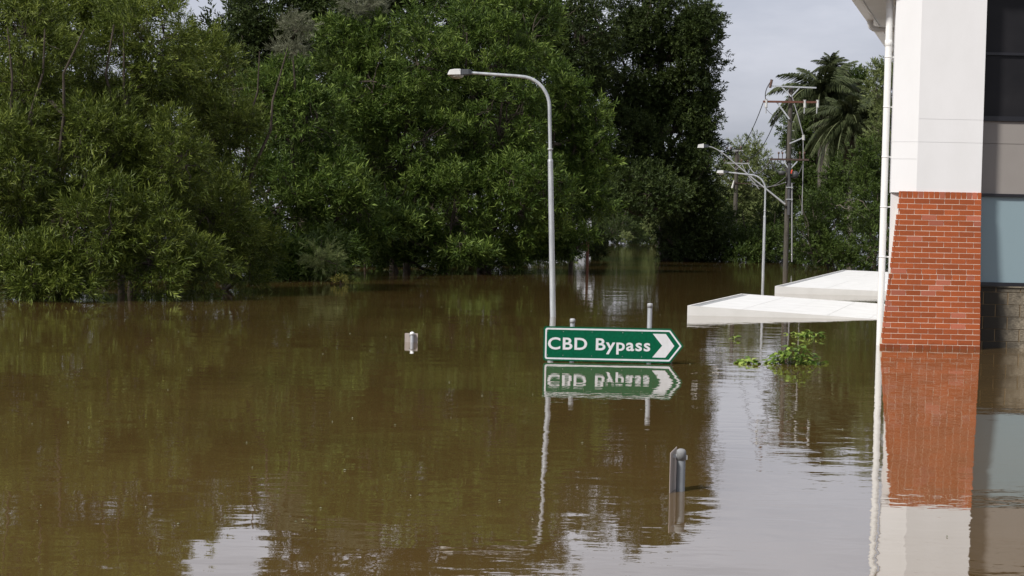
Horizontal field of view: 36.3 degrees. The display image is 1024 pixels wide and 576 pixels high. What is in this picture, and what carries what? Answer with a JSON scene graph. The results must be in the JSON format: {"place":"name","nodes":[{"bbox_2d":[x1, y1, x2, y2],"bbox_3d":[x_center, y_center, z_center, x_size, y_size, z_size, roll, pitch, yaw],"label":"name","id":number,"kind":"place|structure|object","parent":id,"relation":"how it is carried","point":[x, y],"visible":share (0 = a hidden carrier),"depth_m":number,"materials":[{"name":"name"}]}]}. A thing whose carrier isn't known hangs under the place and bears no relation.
{"place":"outdoors","nodes":[
{"label":"outdoors","id":0,"kind":"place"},
{"bbox_2d":[0,0,892,235],"label":"sky","id":1,"kind":"structure","parent":0,"point":[768,39],"materials":[{"name":"grey"}]},
{"bbox_2d":[0,224,1023,575],"bbox_3d":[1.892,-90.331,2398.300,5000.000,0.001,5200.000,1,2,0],"label":"flood water","id":2,"kind":"structure","parent":0,"point":[128,428],"depth_m":13.37,"materials":[{"name":"brown liquid"}]},
{"bbox_2d":[0,0,725,249],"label":"woodland","id":3,"kind":"object","parent":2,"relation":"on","point":[208,21],"visible":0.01,"depth_m":131.29,"materials":[{"name":"green plant"}]},
{"bbox_2d":[734,356,760,363],"bbox_3d":[3.183,1.035,21.297,0.379,0.194,0.353,0,3,-36],"label":"water plant","id":4,"kind":"object","parent":2,"relation":"in","point":[743,361],"visible":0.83,"depth_m":21.28,"materials":[{"name":"green plant"}]},
{"bbox_2d":[762,343,819,364],"bbox_3d":[3.823,0.948,21.426,0.805,0.387,0.650,1,2,0],"label":"water plant","id":5,"kind":"object","parent":2,"relation":"in","point":[783,356],"visible":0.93,"depth_m":21.36,"materials":[{"name":"green plant"}]},
{"bbox_2d":[783,331,805,334],"bbox_3d":[4.993,0.846,27.579,0.428,0.164,0.381,1,2,0],"label":"water plant","id":6,"kind":"object","parent":2,"relation":"in","point":[795,333],"visible":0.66,"depth_m":27.54,"materials":[{"name":"green plant"}]},
{"bbox_2d":[793,329,824,337],"bbox_3d":[5.150,0.839,26.959,0.542,0.234,0.532,3,3,36],"label":"water plant","id":7,"kind":"object","parent":2,"relation":"in","point":[809,332],"visible":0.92,"depth_m":26.94,"materials":[{"name":"green plant"}]},
{"bbox_2d":[804,359,828,364],"bbox_3d":[4.197,1.052,21.543,0.410,0.183,0.345,0,2,-22],"label":"water plant","id":8,"kind":"object","parent":2,"relation":"on","point":[826,362],"visible":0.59,"depth_m":21.53,"materials":[{"name":"green plant"}]},
{"label":"ground","id":9,"kind":"structure","parent":0,"visible":0},
{"bbox_2d":[0,0,102,301],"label":"wattle tree","id":10,"kind":"object","parent":9,"relation":"on","point":[17,127],"visible":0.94,"depth_m":35.22,"materials":[{"name":"green plant"}]},
{"bbox_2d":[0,237,248,277],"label":"undergrowth","id":11,"kind":"object","parent":9,"relation":"on","point":[147,265],"visible":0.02,"depth_m":47.72,"materials":[{"name":"green plant"}]},
{"bbox_2d":[1,153,247,302],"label":"wattle tree","id":12,"kind":"object","parent":9,"relation":"on","point":[124,262],"visible":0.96,"depth_m":34.46,"materials":[{"name":"green plant"}]},
{"bbox_2d":[27,0,232,293],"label":"wattle tree","id":13,"kind":"object","parent":9,"relation":"on","point":[128,138],"visible":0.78,"depth_m":37.14,"materials":[{"name":"green plant"}]},
{"bbox_2d":[0,0,265,256],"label":"wattle tree","id":14,"kind":"object","parent":9,"relation":"on","point":[84,14],"visible":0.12,"depth_m":45.81,"materials":[{"name":"green plant"}]},
{"bbox_2d":[153,0,292,292],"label":"wattle tree","id":15,"kind":"object","parent":9,"relation":"on","point":[211,117],"visible":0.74,"depth_m":40.10,"materials":[{"name":"green plant"}]},
{"bbox_2d":[263,6,322,223],"bbox_3d":[-8.419,-4.367,62.281,2.390,13.173,7.313,1,2,0],"label":"silver tree","id":16,"kind":"object","parent":9,"relation":"on","point":[303,27],"visible":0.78,"depth_m":59.49,"materials":[{"name":"green plant"}]},
{"bbox_2d":[241,220,356,280],"bbox_3d":[-6.798,0.253,49.925,3.470,4.967,4.535,1,2,0],"label":"shrub","id":17,"kind":"object","parent":9,"relation":"on","point":[318,238],"visible":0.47,"depth_m":49.72,"materials":[{"name":"green plant"}]},
{"bbox_2d":[220,46,404,279],"bbox_3d":[-8.031,-3.030,53.502,7.064,11.232,9.085,2,2,21],"label":"laurel tree","id":18,"kind":"object","parent":9,"relation":"on","point":[301,196],"visible":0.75,"depth_m":54.49,"materials":[{"name":"green plant"}]},
{"bbox_2d":[203,0,436,230],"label":"fig tree","id":19,"kind":"object","parent":9,"relation":"on","point":[256,26],"visible":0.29,"depth_m":88.11,"materials":[{"name":"green plant"}]},
{"bbox_2d":[296,237,348,279],"bbox_3d":[-5.904,0.581,48.600,1.725,4.434,1.496,1,2,0],"label":"feathery shrub","id":20,"kind":"object","parent":9,"relation":"on","point":[319,260],"visible":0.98,"depth_m":48.46,"materials":[{"name":"green plant"}]},
{"bbox_2d":[313,273,348,284],"bbox_3d":[-5.277,1.208,46.364,1.075,3.381,0.722,0,3,-32],"label":"yellow shrub","id":21,"kind":"object","parent":9,"relation":"on","point":[342,279],"visible":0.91,"depth_m":46.40,"materials":[{"name":"green plant"}]},
{"bbox_2d":[331,0,394,266],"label":"silver tree","id":22,"kind":"object","parent":9,"relation":"on","point":[369,6],"visible":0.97,"depth_m":61.31,"materials":[{"name":"green plant"}]},
{"bbox_2d":[291,0,483,270],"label":"laurel tree","id":23,"kind":"object","parent":9,"relation":"on","point":[397,106],"visible":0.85,"depth_m":60.34,"materials":[{"name":"green plant"}]},
{"bbox_2d":[405,332,417,341],"bbox_3d":[-1.575,2.248,23.947,0.201,3.164,0.072,1,2,0],"label":"sunken sign","id":24,"kind":"object","parent":9,"relation":"on","point":[411,337],"visible":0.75,"depth_m":23.92,"materials":[{"name":"grey metal"}]},
{"bbox_2d":[326,153,506,273],"bbox_3d":[-3.674,-1.363,59.154,6.987,7.688,6.055,1,2,0],"label":"laurel tree","id":25,"kind":"object","parent":9,"relation":"on","point":[444,246],"visible":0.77,"depth_m":58.75,"materials":[{"name":"green plant"}]},
{"bbox_2d":[264,0,570,236],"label":"laurel tree","id":26,"kind":"object","parent":9,"relation":"on","point":[532,8],"visible":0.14,"depth_m":72.90,"materials":[{"name":"green plant"}]},
{"bbox_2d":[325,223,610,267],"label":"undergrowth","id":27,"kind":"object","parent":9,"relation":"on","point":[596,252],"visible":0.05,"depth_m":94.84,"materials":[{"name":"green plant"}]},
{"bbox_2d":[360,0,631,234],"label":"fig tree","id":28,"kind":"object","parent":9,"relation":"on","point":[590,61],"visible":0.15,"depth_m":89.00,"materials":[{"name":"green plant"}]},
{"bbox_2d":[448,69,555,316],"bbox_3d":[-0.172,-0.337,31.623,2.107,8.180,0.257,-1,2,0],"label":"street lamp","id":29,"kind":"object","parent":9,"relation":"on","point":[456,73],"visible":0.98,"depth_m":31.51,"materials":[{"name":"grey metal"}]},
{"bbox_2d":[431,3,586,272],"bbox_3d":[-0.286,-4.569,62.280,5.483,13.926,7.856,0,2,-24],"label":"laurel tree","id":30,"kind":"object","parent":9,"relation":"on","point":[506,164],"visible":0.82,"depth_m":61.63,"materials":[{"name":"green plant"}]},
{"bbox_2d":[511,55,629,270],"bbox_3d":[2.299,-3.719,64.916,5.180,12.151,5.690,1,2,0],"label":"laurel tree","id":31,"kind":"object","parent":9,"relation":"on","point":[574,136],"visible":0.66,"depth_m":64.74,"materials":[{"name":"green plant"}]},
{"bbox_2d":[586,228,590,264],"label":"timber post","id":32,"kind":"object","parent":9,"relation":"on","point":[587,258],"depth_m":78.73,"materials":[{"name":"brown wood"}]},
{"bbox_2d":[543,303,682,363],"bbox_3d":[1.331,2.097,21.012,1.874,3.812,0.085,1,2,0],"label":"direction sign","id":33,"kind":"object","parent":9,"relation":"on","point":[649,344],"visible":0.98,"depth_m":20.92,"materials":[{"name":"green metal"}]},
{"bbox_2d":[591,206,657,243],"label":"bank bush","id":34,"kind":"object","parent":9,"relation":"on","point":[631,222],"visible":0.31,"depth_m":210.41,"materials":[{"name":"green plant"}]},
{"bbox_2d":[619,229,633,243],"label":"bank bush","id":35,"kind":"object","parent":9,"relation":"on","point":[626,238],"visible":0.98,"depth_m":189.76,"materials":[{"name":"green plant"}]},
{"bbox_2d":[544,156,736,260],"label":"fig tree","id":36,"kind":"object","parent":9,"relation":"on","point":[665,189],"visible":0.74,"depth_m":91.56,"materials":[{"name":"green plant"}]},
{"bbox_2d":[640,217,659,239],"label":"bank bush","id":37,"kind":"object","parent":9,"relation":"on","point":[649,228],"visible":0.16,"depth_m":204.51,"materials":[{"name":"green plant"}]},
{"bbox_2d":[573,0,736,259],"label":"fig tree","id":38,"kind":"object","parent":9,"relation":"on","point":[660,110],"visible":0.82,"depth_m":93.20,"materials":[{"name":"green plant"}]},
{"bbox_2d":[669,447,686,492],"bbox_3d":[1.075,2.745,10.774,0.170,3.293,0.129,0,3,-35],"label":"post","id":39,"kind":"object","parent":9,"relation":"on","point":[678,458],"visible":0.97,"depth_m":10.69,"materials":[{"name":"grey metal"}]},
{"bbox_2d":[681,198,753,260],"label":"bank bush","id":40,"kind":"object","parent":9,"relation":"on","point":[735,231],"visible":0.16,"depth_m":99.50,"materials":[{"name":"green plant"}]},
{"bbox_2d":[724,146,751,221],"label":"power pole","id":41,"kind":"object","parent":9,"relation":"on","point":[735,183],"visible":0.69,"depth_m":124.59,"materials":[{"name":"grey wood"}]},
{"bbox_2d":[735,103,762,152],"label":"overhead wire","id":42,"kind":"object","parent":41,"relation":"attached to","point":[752,128],"visible":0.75,"depth_m":87.29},
{"bbox_2d":[741,116,776,157],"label":"overhead wire","id":43,"kind":"object","parent":41,"relation":"attached to","point":[765,140],"visible":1,"depth_m":87.94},
{"bbox_2d":[747,160,770,173],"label":"overhead wire","id":44,"kind":"object","parent":41,"relation":"attached to","point":[762,170],"visible":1,"depth_m":92.95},
{"bbox_2d":[741,163,785,187],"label":"overhead wire","id":45,"kind":"object","parent":41,"relation":"attached to","point":[766,187],"visible":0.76,"depth_m":90.43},
{"bbox_2d":[716,170,765,275],"bbox_3d":[9.473,-0.784,65.010,2.107,8.180,0.257,1,2,0],"label":"street lamp","id":46,"kind":"object","parent":9,"relation":"on","point":[720,172],"visible":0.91,"depth_m":64.89,"materials":[{"name":"grey metal"}]},
{"bbox_2d":[712,130,798,238],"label":"pale tree","id":47,"kind":"object","parent":9,"relation":"on","point":[747,193],"visible":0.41,"depth_m":143.44,"materials":[{"name":"green plant"}]},
{"bbox_2d":[697,79,818,268],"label":"power pole","id":48,"kind":"object","parent":9,"relation":"on","point":[788,203],"visible":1,"depth_m":77.60,"materials":[{"name":"grey wood"}]},
{"bbox_2d":[721,194,798,262],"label":"bank bush","id":49,"kind":"object","parent":9,"relation":"on","point":[746,245],"visible":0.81,"depth_m":95.30,"materials":[{"name":"green plant"}]},
{"bbox_2d":[656,209,888,266],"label":"undergrowth","id":50,"kind":"object","parent":9,"relation":"on","point":[795,261],"visible":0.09,"depth_m":91.21,"materials":[{"name":"green plant"}]},
{"bbox_2d":[721,158,890,243],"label":"woodland","id":51,"kind":"object","parent":9,"relation":"on","point":[801,211],"visible":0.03,"depth_m":170.82,"materials":[{"name":"green plant"}]},
{"bbox_2d":[766,61,875,217],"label":"palm tree","id":52,"kind":"object","parent":9,"relation":"on","point":[826,82],"visible":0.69,"depth_m":98.80,"materials":[{"name":"green plant"}]},
{"bbox_2d":[769,63,882,216],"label":"leafy tree","id":53,"kind":"object","parent":9,"relation":"on","point":[808,168],"visible":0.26,"depth_m":111.34,"materials":[{"name":"green plant"}]},
{"bbox_2d":[808,50,854,216],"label":"palm tree","id":54,"kind":"object","parent":9,"relation":"on","point":[834,59],"visible":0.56,"depth_m":105.27,"materials":[{"name":"green plant"}]},
{"bbox_2d":[778,179,889,270],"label":"bank bush","id":55,"kind":"object","parent":9,"relation":"on","point":[826,245],"visible":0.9,"depth_m":79.05,"materials":[{"name":"green plant"}]},
{"bbox_2d":[793,132,890,268],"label":"bank bush","id":56,"kind":"object","parent":9,"relation":"on","point":[871,182],"visible":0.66,"depth_m":83.70,"materials":[{"name":"green plant"}]},
{"bbox_2d":[796,92,890,242],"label":"palm tree","id":57,"kind":"object","parent":9,"relation":"on","point":[847,120],"visible":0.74,"depth_m":94.69,"materials":[{"name":"green plant"}]},
{"bbox_2d":[856,55,892,260],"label":"gum tree","id":58,"kind":"object","parent":9,"relation":"on","point":[878,74],"visible":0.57,"depth_m":91.29,"materials":[{"name":"green plant"}]},
{"bbox_2d":[852,0,1023,349],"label":"office building","id":59,"kind":"structure","parent":9,"relation":"on","point":[956,249],"depth_m":24.93,"materials":[{"name":"brick"}]},
{"bbox_2d":[687,294,884,319],"bbox_3d":[7.170,1.915,36.786,4.581,3.210,8.691,2,2,17],"label":"canopy","id":60,"kind":"object","parent":59,"relation":"attached to","point":[745,305],"visible":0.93,"depth_m":35.02,"materials":[{"name":"white painted metal"}]},
{"bbox_2d":[775,270,887,295],"bbox_3d":[13.911,1.235,58.032,5.123,3.220,25.809,2,2,17],"label":"canopy","id":61,"kind":"object","parent":59,"relation":"attached to","point":[849,282],"visible":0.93,"depth_m":49.77,"materials":[{"name":"concrete"}]},
{"bbox_2d":[980,193,1023,286],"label":"window","id":62,"kind":"structure","parent":59,"relation":"in","point":[1002,215],"depth_m":25.32,"materials":[{"name":"blue glass"}]},
{"bbox_2d":[983,0,1023,121],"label":"window","id":63,"kind":"structure","parent":59,"relation":"in","point":[1004,57],"depth_m":25.20,"materials":[{"name":"black glass"}]}
]}

